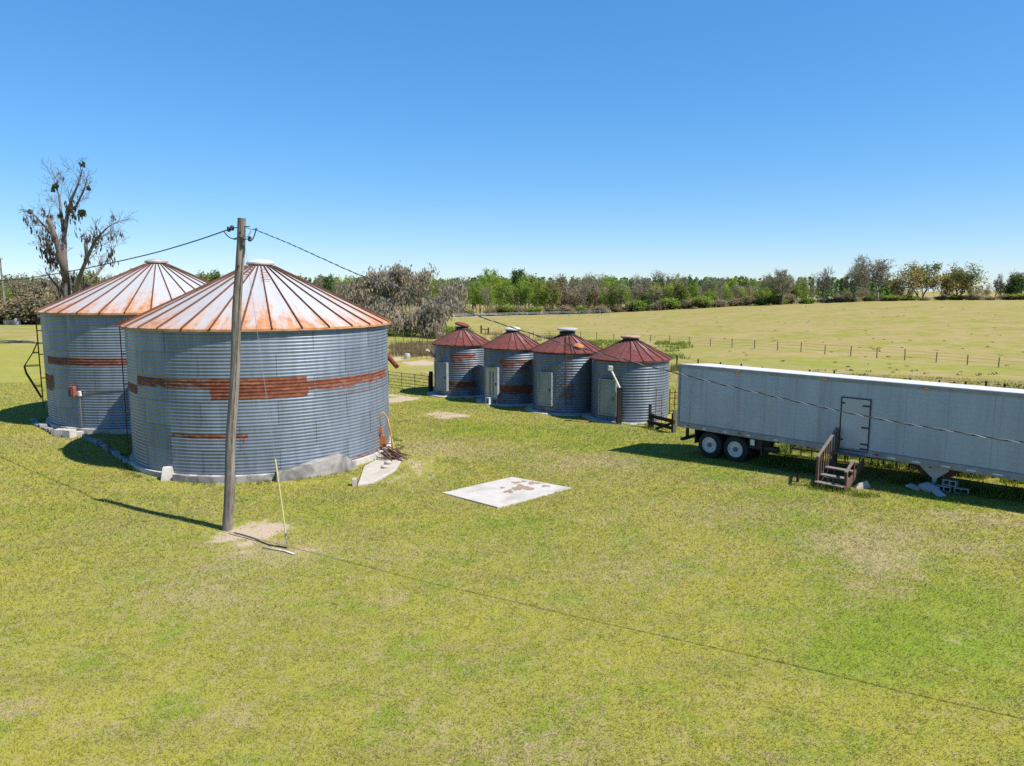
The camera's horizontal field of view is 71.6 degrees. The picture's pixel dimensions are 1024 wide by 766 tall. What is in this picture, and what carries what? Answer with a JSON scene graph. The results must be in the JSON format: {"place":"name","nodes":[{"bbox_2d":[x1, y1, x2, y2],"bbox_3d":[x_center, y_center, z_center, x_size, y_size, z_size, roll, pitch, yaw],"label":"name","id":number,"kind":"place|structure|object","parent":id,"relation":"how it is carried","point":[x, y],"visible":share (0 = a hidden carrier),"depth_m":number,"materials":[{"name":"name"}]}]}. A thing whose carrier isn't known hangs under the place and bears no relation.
{"place":"outdoors","nodes":[
{"label":"outdoors","id":0,"kind":"place"},
{"bbox_2d":[38,396,672,485],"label":"concrete foundation","id":1,"kind":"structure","parent":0,"point":[204,483],"depth_m":28.03,"materials":[{"name":"concrete"}]},
{"bbox_2d":[0,291,1023,765],"bbox_3d":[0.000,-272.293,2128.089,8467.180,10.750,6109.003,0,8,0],"label":"ground","id":2,"kind":"structure","parent":0,"point":[942,329],"depth_m":16.08,"materials":[{"name":"plant"}]},
{"bbox_2d":[0,257,6,317],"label":"utility pole","id":3,"kind":"object","parent":2,"relation":"on","point":[2,284],"visible":0.65,"depth_m":145.24,"materials":[{"name":"grey wood"}]},
{"bbox_2d":[0,272,41,301],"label":"budding tree","id":4,"kind":"object","parent":2,"relation":"on","point":[12,284],"visible":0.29,"depth_m":165.06,"materials":[{"name":"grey plant"}]},
{"bbox_2d":[0,290,53,323],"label":"wood shrub","id":5,"kind":"object","parent":2,"relation":"on","point":[25,305],"visible":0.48,"depth_m":142.79,"materials":[{"name":"grey plant"}]},
{"bbox_2d":[5,274,57,299],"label":"budding tree","id":6,"kind":"object","parent":2,"relation":"on","point":[42,292],"visible":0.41,"depth_m":167.21,"materials":[{"name":"brown plant"}]},
{"bbox_2d":[30,418,53,434],"bbox_3d":[-23.075,2.182,34.979,4.367,0.358,0.425,7,10,43],"label":"stone edging","id":7,"kind":"object","parent":2,"relation":"on","point":[37,423],"visible":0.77,"depth_m":34.77,"materials":[{"name":"concrete"}]},
{"bbox_2d":[25,273,71,297],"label":"budding tree","id":8,"kind":"object","parent":2,"relation":"on","point":[53,287],"visible":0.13,"depth_m":171.24,"materials":[{"name":"brown plant"}]},
{"bbox_2d":[62,428,76,437],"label":"footing block","id":9,"kind":"structure","parent":2,"relation":"on","point":[68,433],"depth_m":32.68,"materials":[{"name":"concrete"}]},
{"bbox_2d":[18,154,136,300],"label":"dead tree","id":10,"kind":"object","parent":2,"relation":"on","point":[61,260],"visible":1,"depth_m":83.19,"materials":[{"name":"wood"}]},
{"bbox_2d":[81,268,103,284],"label":"leafy tree","id":11,"kind":"object","parent":2,"relation":"on","point":[90,276],"visible":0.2,"depth_m":189.90,"materials":[{"name":"green plant"}]},
{"bbox_2d":[82,433,128,462],"bbox_3d":[-17.621,2.845,30.785,0.405,0.422,6.570,-7,10,-44],"label":"stone edging","id":12,"kind":"object","parent":2,"relation":"on","point":[106,447],"visible":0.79,"depth_m":30.65,"materials":[{"name":"concrete"}]},
{"bbox_2d":[23,259,208,433],"bbox_3d":[-19.040,-2.103,38.616,11.328,9.190,11.328,0,8,0],"label":"grain bin","id":13,"kind":"object","parent":2,"relation":"on","point":[83,377],"visible":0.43,"depth_m":33.74,"materials":[{"name":"metal"}]},
{"bbox_2d":[161,466,173,480],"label":"concrete pier","id":14,"kind":"structure","parent":2,"relation":"on","point":[167,472],"depth_m":26.20,"materials":[{"name":"concrete"}]},
{"bbox_2d":[222,218,256,530],"bbox_3d":[-7.747,0.055,20.378,1.561,9.372,0.510,1,8,6],"label":"utility pole","id":15,"kind":"object","parent":2,"relation":"on","point":[229,480],"visible":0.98,"depth_m":20.22,"materials":[{"name":"brown wood"}]},
{"bbox_2d":[0,229,226,280],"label":"power line","id":16,"kind":"object","parent":15,"relation":"attached to","point":[121,260],"visible":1,"depth_m":23.62,"materials":[{"name":"rubber"}]},
{"bbox_2d":[244,240,287,548],"bbox_3d":[-6.778,0.295,19.518,0.090,8.549,2.049,-7,10,-43],"label":"guy wire","id":17,"kind":"object","parent":15,"relation":"attached to","point":[286,535],"visible":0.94,"depth_m":19.40,"materials":[{"name":"metal"}]},
{"bbox_2d":[254,229,1023,442],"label":"power line","id":18,"kind":"object","parent":15,"relation":"attached to","point":[668,370],"visible":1,"depth_m":13.87,"materials":[{"name":"metal"}]},
{"bbox_2d":[115,259,398,482],"bbox_3d":[-10.676,-0.917,30.791,11.036,8.780,10.994,0,8,0],"label":"grain bin","id":19,"kind":"object","parent":2,"relation":"on","point":[325,357],"visible":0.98,"depth_m":26.53,"materials":[{"name":"metal"}]},
{"bbox_2d":[322,273,334,292],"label":"pine tree","id":20,"kind":"object","parent":2,"relation":"on","point":[328,284],"visible":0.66,"depth_m":197.20,"materials":[{"name":"green plant"}]},
{"bbox_2d":[358,456,402,486],"bbox_3d":[-5.185,3.507,27.779,1.338,0.390,4.737,0,8,0],"label":"concrete apron","id":21,"kind":"object","parent":2,"relation":"on","point":[374,472],"visible":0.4,"depth_m":27.34,"materials":[{"name":"concrete"}]},
{"bbox_2d":[377,445,410,460],"bbox_3d":[-4.859,2.855,29.269,1.288,0.528,1.177,0,8,0],"label":"scrap pile","id":22,"kind":"object","parent":21,"relation":"on","point":[396,453],"visible":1,"depth_m":29.20,"materials":[{"name":"metal"}]},
{"bbox_2d":[378,412,392,449],"bbox_3d":[-5.396,2.140,30.069,0.774,1.895,0.276,1,8,7],"label":"bent pipe","id":23,"kind":"object","parent":2,"relation":"on","point":[383,440],"visible":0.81,"depth_m":30.03,"materials":[{"name":"metal"}]},
{"bbox_2d":[332,260,471,338],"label":"mossy oak","id":24,"kind":"object","parent":2,"relation":"on","point":[431,319],"visible":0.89,"depth_m":107.51,"materials":[{"name":"grey plant"}]},
{"bbox_2d":[387,341,431,358],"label":"corral fence","id":25,"kind":"object","parent":2,"relation":"on","point":[416,348],"visible":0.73,"depth_m":74.71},
{"bbox_2d":[388,371,432,391],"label":"pipe gate","id":26,"kind":"structure","parent":2,"relation":"on","point":[430,382],"depth_m":51.49,"materials":[{"name":"metal"}]},
{"bbox_2d":[387,325,473,336],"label":"undergrowth","id":27,"kind":"object","parent":2,"relation":"on","point":[448,330],"visible":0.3,"depth_m":110.28,"materials":[{"name":"plant"}]},
{"bbox_2d":[0,276,897,312],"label":"pine wood","id":28,"kind":"object","parent":2,"relation":"on","point":[883,290],"visible":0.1,"depth_m":280.69,"materials":[{"name":"green plant"}]},
{"bbox_2d":[426,322,488,397],"bbox_3d":[-3.519,-1.442,50.319,5.060,5.723,5.060,0,8,0],"label":"grain bin","id":29,"kind":"object","parent":2,"relation":"on","point":[458,355],"visible":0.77,"depth_m":48.65,"materials":[{"name":"metal"}]},
{"bbox_2d":[434,361,448,390],"bbox_3d":[-4.867,-0.464,48.957,1.255,1.956,0.204,7,10,42],"label":"door","id":30,"kind":"structure","parent":29,"relation":"in","point":[441,369],"depth_m":48.87,"materials":[{"name":"metal"}]},
{"bbox_2d":[387,330,556,356],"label":"dry weeds","id":31,"kind":"object","parent":2,"relation":"on","point":[393,352],"visible":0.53,"depth_m":85.24,"materials":[{"name":"plant"}]},
{"bbox_2d":[464,281,479,314],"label":"young tree","id":32,"kind":"object","parent":2,"relation":"on","point":[474,301],"visible":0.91,"depth_m":204.84,"materials":[{"name":"green plant"}]},
{"bbox_2d":[469,280,485,315],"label":"young tree","id":33,"kind":"object","parent":2,"relation":"on","point":[478,289],"visible":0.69,"depth_m":205.78,"materials":[{"name":"green plant"}]},
{"bbox_2d":[474,267,494,314],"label":"young tree","id":34,"kind":"object","parent":2,"relation":"on","point":[488,276],"visible":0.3,"depth_m":222.61,"materials":[{"name":"green plant"}]},
{"bbox_2d":[479,284,491,315],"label":"bare tree","id":35,"kind":"object","parent":2,"relation":"on","point":[486,297],"visible":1,"depth_m":203.51,"materials":[{"name":"grey plant"}]},
{"bbox_2d":[479,276,494,308],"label":"young tree","id":36,"kind":"object","parent":2,"relation":"on","point":[485,283],"visible":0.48,"depth_m":209.54,"materials":[{"name":"green plant"}]},
{"bbox_2d":[492,278,513,305],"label":"young tree","id":37,"kind":"object","parent":2,"relation":"on","point":[500,294],"visible":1,"depth_m":203.84,"materials":[{"name":"green plant"}]},
{"bbox_2d":[492,304,518,314],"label":"wood shrub","id":38,"kind":"object","parent":2,"relation":"on","point":[505,309],"visible":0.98,"depth_m":202.62,"materials":[{"name":"green plant"}]},
{"bbox_2d":[443,477,570,507],"bbox_3d":[-0.153,3.883,24.818,3.712,0.373,2.600,-6,10,-39],"label":"concrete pad","id":39,"kind":"object","parent":2,"relation":"on","point":[501,493],"visible":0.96,"depth_m":24.60,"materials":[{"name":"concrete"}]},
{"bbox_2d":[476,327,539,405],"bbox_3d":[0.049,-0.914,46.781,4.900,5.600,4.900,0,8,0],"label":"grain bin","id":40,"kind":"object","parent":2,"relation":"on","point":[508,367],"visible":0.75,"depth_m":45.16,"materials":[{"name":"metal"}]},
{"bbox_2d":[485,366,498,398],"bbox_3d":[-1.282,-0.021,45.503,1.149,2.034,0.192,7,10,43],"label":"door","id":41,"kind":"structure","parent":40,"relation":"in","point":[491,373],"depth_m":45.42,"materials":[{"name":"metal"}]},
{"bbox_2d":[509,268,524,305],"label":"pine tree","id":42,"kind":"object","parent":2,"relation":"on","point":[516,276],"visible":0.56,"depth_m":222.88,"materials":[{"name":"green plant"}]},
{"bbox_2d":[511,276,529,306],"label":"young tree","id":43,"kind":"object","parent":2,"relation":"on","point":[521,286],"visible":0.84,"depth_m":205.84,"materials":[{"name":"green plant"}]},
{"bbox_2d":[520,281,536,308],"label":"young tree","id":44,"kind":"object","parent":2,"relation":"on","point":[529,294],"visible":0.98,"depth_m":204.28,"materials":[{"name":"green plant"}]},
{"bbox_2d":[447,310,610,318],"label":"board fence","id":45,"kind":"object","parent":2,"relation":"on","point":[485,316],"visible":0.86,"depth_m":183.56,"materials":[{"name":"wood"}]},
{"bbox_2d":[531,279,544,313],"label":"leafy tree","id":46,"kind":"object","parent":2,"relation":"on","point":[537,287],"visible":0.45,"depth_m":208.34,"materials":[{"name":"green plant"}]},
{"bbox_2d":[532,284,551,307],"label":"young tree","id":47,"kind":"object","parent":2,"relation":"on","point":[540,295],"visible":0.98,"depth_m":202.40,"materials":[{"name":"green plant"}]},
{"bbox_2d":[539,286,553,311],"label":"leafy tree","id":48,"kind":"object","parent":2,"relation":"on","point":[545,304],"visible":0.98,"depth_m":202.66,"materials":[{"name":"green plant"}]},
{"bbox_2d":[542,279,561,306],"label":"leafy tree","id":49,"kind":"object","parent":2,"relation":"on","point":[553,291],"visible":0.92,"depth_m":203.18,"materials":[{"name":"green plant"}]},
{"bbox_2d":[552,274,571,306],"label":"leafy tree","id":50,"kind":"object","parent":2,"relation":"on","point":[560,281],"visible":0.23,"depth_m":213.69,"materials":[{"name":"green plant"}]},
{"bbox_2d":[524,327,602,415],"bbox_3d":[3.367,-0.552,43.570,5.240,5.722,5.240,0,8,0],"label":"grain bin","id":51,"kind":"object","parent":2,"relation":"on","point":[562,378],"visible":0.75,"depth_m":41.81,"materials":[{"name":"metal"}]},
{"bbox_2d":[538,371,552,405],"bbox_3d":[1.976,0.337,42.108,1.040,1.987,0.182,7,10,41],"label":"door","id":52,"kind":"structure","parent":51,"relation":"in","point":[545,379],"depth_m":42.04,"materials":[{"name":"metal"}]},
{"bbox_2d":[548,282,581,308],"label":"budding tree","id":53,"kind":"object","parent":2,"relation":"on","point":[564,302],"visible":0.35,"depth_m":206.05,"materials":[{"name":"brown plant"}]},
{"bbox_2d":[558,304,577,313],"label":"wood shrub","id":54,"kind":"object","parent":2,"relation":"on","point":[567,308],"visible":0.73,"depth_m":197.76,"materials":[{"name":"grey plant"}]},
{"bbox_2d":[557,280,585,306],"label":"budding tree","id":55,"kind":"object","parent":2,"relation":"on","point":[566,291],"visible":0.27,"depth_m":207.31,"materials":[{"name":"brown plant"}]},
{"bbox_2d":[565,286,594,312],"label":"budding tree","id":56,"kind":"object","parent":2,"relation":"on","point":[573,294],"visible":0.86,"depth_m":200.14,"materials":[{"name":"brown plant"}]},
{"bbox_2d":[577,280,589,306],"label":"bare tree","id":57,"kind":"object","parent":2,"relation":"on","point":[584,291],"visible":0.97,"depth_m":200.06,"materials":[{"name":"grey plant"}]},
{"bbox_2d":[586,282,610,312],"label":"budding tree","id":58,"kind":"object","parent":2,"relation":"on","point":[596,293],"visible":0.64,"depth_m":202.35,"materials":[{"name":"brown plant"}]},
{"bbox_2d":[606,284,618,306],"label":"leafy tree","id":59,"kind":"object","parent":2,"relation":"on","point":[612,298],"visible":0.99,"depth_m":198.72,"materials":[{"name":"green plant"}]},
{"bbox_2d":[615,284,633,311],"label":"young tree","id":60,"kind":"object","parent":2,"relation":"on","point":[625,293],"visible":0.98,"depth_m":197.07,"materials":[{"name":"green plant"}]},
{"bbox_2d":[582,335,671,424],"bbox_3d":[6.784,-0.051,40.879,5.480,5.430,5.480,0,8,0],"label":"grain bin","id":61,"kind":"object","parent":2,"relation":"on","point":[622,391],"visible":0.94,"depth_m":39.05,"materials":[{"name":"metal"}]},
{"bbox_2d":[598,378,617,416],"bbox_3d":[5.303,0.791,39.333,1.136,2.020,0.185,7,10,42],"label":"door","id":62,"kind":"structure","parent":61,"relation":"in","point":[607,392],"depth_m":39.30,"materials":[{"name":"metal"}]},
{"bbox_2d":[618,282,649,310],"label":"budding tree","id":63,"kind":"object","parent":2,"relation":"on","point":[636,293],"visible":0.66,"depth_m":200.76,"materials":[{"name":"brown plant"}]},
{"bbox_2d":[627,300,649,310],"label":"wood shrub","id":64,"kind":"object","parent":2,"relation":"on","point":[640,305],"visible":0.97,"depth_m":195.27,"materials":[{"name":"green plant"}]},
{"bbox_2d":[587,339,692,359],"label":"meadow weeds","id":65,"kind":"object","parent":2,"relation":"on","point":[598,342],"visible":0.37,"depth_m":89.83,"materials":[{"name":"plant"}]},
{"bbox_2d":[637,292,655,310],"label":"evergreen tree","id":66,"kind":"object","parent":2,"relation":"on","point":[648,298],"visible":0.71,"depth_m":197.02,"materials":[{"name":"green plant"}]},
{"bbox_2d":[639,281,671,300],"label":"budding tree","id":67,"kind":"object","parent":2,"relation":"on","point":[657,294],"visible":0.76,"depth_m":198.23,"materials":[{"name":"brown plant"}]},
{"bbox_2d":[650,299,669,309],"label":"wood shrub","id":68,"kind":"object","parent":2,"relation":"on","point":[658,306],"visible":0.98,"depth_m":193.39,"materials":[{"name":"grey plant"}]},
{"bbox_2d":[647,404,676,432],"bbox_3d":[7.661,1.877,36.669,0.417,1.500,3.182,-3,8,-19],"label":"loading rail","id":69,"kind":"object","parent":2,"relation":"on","point":[651,422],"visible":0.81,"depth_m":36.17,"materials":[{"name":"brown wood"}]},
{"bbox_2d":[655,296,683,309],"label":"wood shrub","id":70,"kind":"object","parent":2,"relation":"on","point":[672,303],"visible":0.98,"depth_m":193.13,"materials":[{"name":"green plant"}]},
{"bbox_2d":[672,279,685,300],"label":"leafy tree","id":71,"kind":"object","parent":2,"relation":"on","point":[677,295],"visible":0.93,"depth_m":196.24,"materials":[{"name":"green plant"}]},
{"bbox_2d":[678,298,694,308],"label":"wood shrub","id":72,"kind":"object","parent":2,"relation":"on","point":[687,304],"visible":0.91,"depth_m":192.59,"materials":[{"name":"grey plant"}]},
{"bbox_2d":[688,281,698,299],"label":"young tree","id":73,"kind":"object","parent":2,"relation":"on","point":[692,291],"visible":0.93,"depth_m":198.30,"materials":[{"name":"green plant"}]},
{"bbox_2d":[690,295,715,307],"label":"wood shrub","id":74,"kind":"object","parent":2,"relation":"on","point":[702,302],"visible":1,"depth_m":187.69,"materials":[{"name":"green plant"}]},
{"bbox_2d":[711,299,728,306],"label":"wood shrub","id":75,"kind":"object","parent":2,"relation":"on","point":[719,303],"visible":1,"depth_m":187.72,"materials":[{"name":"grey plant"}]},
{"bbox_2d":[725,297,744,305],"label":"wood shrub","id":76,"kind":"object","parent":2,"relation":"on","point":[732,301],"visible":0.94,"depth_m":189.19,"materials":[{"name":"grey plant"}]},
{"bbox_2d":[724,282,745,304],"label":"budding tree","id":77,"kind":"object","parent":2,"relation":"on","point":[736,290],"visible":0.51,"depth_m":197.10,"materials":[{"name":"brown plant"}]},
{"bbox_2d":[448,306,1022,384],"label":"pasture tufts","id":78,"kind":"object","parent":2,"relation":"on","point":[823,342],"visible":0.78,"depth_m":83.90,"materials":[{"name":"plant"}]},
{"bbox_2d":[736,294,755,305],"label":"wood shrub","id":79,"kind":"object","parent":2,"relation":"on","point":[747,300],"visible":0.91,"depth_m":188.80,"materials":[{"name":"grey plant"}]},
{"bbox_2d":[472,329,1023,366],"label":"wire fence","id":80,"kind":"object","parent":2,"relation":"on","point":[998,363],"visible":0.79,"depth_m":74.68,"materials":[{"name":"grey metal"}]},
{"bbox_2d":[752,294,770,304],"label":"wood shrub","id":81,"kind":"object","parent":2,"relation":"on","point":[761,300],"visible":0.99,"depth_m":185.49,"materials":[{"name":"green plant"}]},
{"bbox_2d":[764,293,789,304],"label":"wood shrub","id":82,"kind":"object","parent":2,"relation":"on","point":[774,299],"visible":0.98,"depth_m":183.74,"materials":[{"name":"green plant"}]},
{"bbox_2d":[763,268,795,304],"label":"pasture tree","id":83,"kind":"object","parent":2,"relation":"on","point":[782,282],"visible":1,"depth_m":181.46,"materials":[{"name":"grey plant"}]},
{"bbox_2d":[799,280,808,297],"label":"leafy tree","id":84,"kind":"object","parent":2,"relation":"on","point":[802,285],"visible":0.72,"depth_m":193.89,"materials":[{"name":"green plant"}]},
{"bbox_2d":[796,297,816,303],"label":"wood shrub","id":85,"kind":"object","parent":2,"relation":"on","point":[808,300],"visible":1,"depth_m":179.87,"materials":[{"name":"green plant"}]},
{"bbox_2d":[790,444,845,460],"bbox_3d":[12.102,2.257,28.111,0.089,1.593,2.206,-7,10,-44],"label":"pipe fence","id":86,"kind":"object","parent":2,"relation":"on","point":[801,449],"visible":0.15,"depth_m":28.42,"materials":[{"name":"metal"}]},
{"bbox_2d":[811,265,837,302],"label":"bare tree","id":87,"kind":"object","parent":2,"relation":"on","point":[825,283],"visible":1,"depth_m":180.31,"materials":[{"name":"grey plant"}]},
{"bbox_2d":[814,427,864,490],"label":"wooden steps","id":88,"kind":"structure","parent":2,"relation":"on","point":[848,482],"depth_m":24.00,"materials":[{"name":"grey wood"}]},
{"bbox_2d":[676,355,1008,387],"bbox_3d":[20.792,-0.460,50.424,1.822,2.018,26.786,-5,9,-32],"label":"wire fence","id":89,"kind":"object","parent":2,"relation":"on","point":[985,382],"visible":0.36,"depth_m":46.06,"materials":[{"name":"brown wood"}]},
{"bbox_2d":[806,481,879,498],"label":"step weeds","id":90,"kind":"object","parent":2,"relation":"on","point":[833,488],"visible":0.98,"depth_m":23.19,"materials":[{"name":"plant"}]},
{"bbox_2d":[677,364,1023,483],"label":"semi trailer","id":91,"kind":"object","parent":2,"relation":"on","point":[735,424],"visible":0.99,"depth_m":24.37,"materials":[{"name":"metal"}]},
{"bbox_2d":[843,257,874,297],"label":"pasture tree","id":92,"kind":"object","parent":2,"relation":"on","point":[856,274],"visible":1,"depth_m":176.23,"materials":[{"name":"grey plant"}]},
{"bbox_2d":[853,481,871,488],"bbox_3d":[11.635,3.384,23.621,0.585,0.298,0.290,0,8,3],"label":"rock","id":93,"kind":"object","parent":2,"relation":"on","point":[863,485],"visible":0.82,"depth_m":23.53,"materials":[{"name":"stone"}]},
{"bbox_2d":[851,253,896,300],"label":"pasture tree","id":94,"kind":"object","parent":2,"relation":"on","point":[879,267],"visible":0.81,"depth_m":177.66,"materials":[{"name":"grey plant"}]},
{"bbox_2d":[752,443,1023,501],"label":"weeds","id":95,"kind":"object","parent":2,"relation":"on","point":[792,464],"visible":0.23,"depth_m":25.24,"materials":[{"name":"plant"}]},
{"bbox_2d":[877,295,905,300],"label":"wood shrub","id":96,"kind":"object","parent":2,"relation":"on","point":[891,298],"visible":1,"depth_m":175.26,"materials":[{"name":"green plant"}]},
{"bbox_2d":[814,369,1023,388],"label":"pasture clods","id":97,"kind":"object","parent":2,"relation":"on","point":[936,378],"visible":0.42,"depth_m":55.31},
{"bbox_2d":[886,260,962,297],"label":"pasture tree","id":98,"kind":"object","parent":2,"relation":"on","point":[914,282],"visible":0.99,"depth_m":178.01,"materials":[{"name":"green plant"}]},
{"bbox_2d":[937,484,951,492],"bbox_3d":[13.902,3.392,22.851,0.190,0.190,0.400,-7,10,-44],"label":"cinder block","id":99,"kind":"object","parent":2,"relation":"on","point":[944,487],"depth_m":22.80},
{"bbox_2d":[942,478,957,486],"bbox_3d":[14.043,3.196,22.766,0.190,0.190,0.400,-6,10,-38],"label":"cinder block","id":100,"kind":"object","parent":99,"relation":"on","point":[944,480],"depth_m":22.73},
{"bbox_2d":[938,261,989,296],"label":"pasture tree","id":101,"kind":"object","parent":2,"relation":"on","point":[966,280],"visible":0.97,"depth_m":175.04,"materials":[{"name":"green plant"}]},
{"bbox_2d":[965,293,986,299],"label":"wood shrub","id":102,"kind":"object","parent":2,"relation":"on","point":[973,297],"visible":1,"depth_m":173.71,"materials":[{"name":"grey plant"}]},
{"bbox_2d":[992,273,1002,295],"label":"bare tree","id":103,"kind":"object","parent":2,"relation":"on","point":[997,283],"visible":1,"depth_m":183.75,"materials":[{"name":"grey plant"}]},
{"bbox_2d":[1002,271,1023,294],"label":"evergreen tree","id":104,"kind":"object","parent":2,"relation":"on","point":[1015,283],"visible":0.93,"depth_m":173.62,"materials":[{"name":"green plant"}]},
{"bbox_2d":[0,0,1023,290],"label":"sky","id":105,"kind":"structure","parent":0,"point":[700,139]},
{"bbox_2d":[918,482,939,493],"bbox_3d":[13.461,3.389,22.938,0.400,0.160,0.460,-9,20,-15],"label":"broken slab","id":106,"kind":"object","parent":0,"point":[927,487],"depth_m":22.88,"materials":[{"name":"concrete"}]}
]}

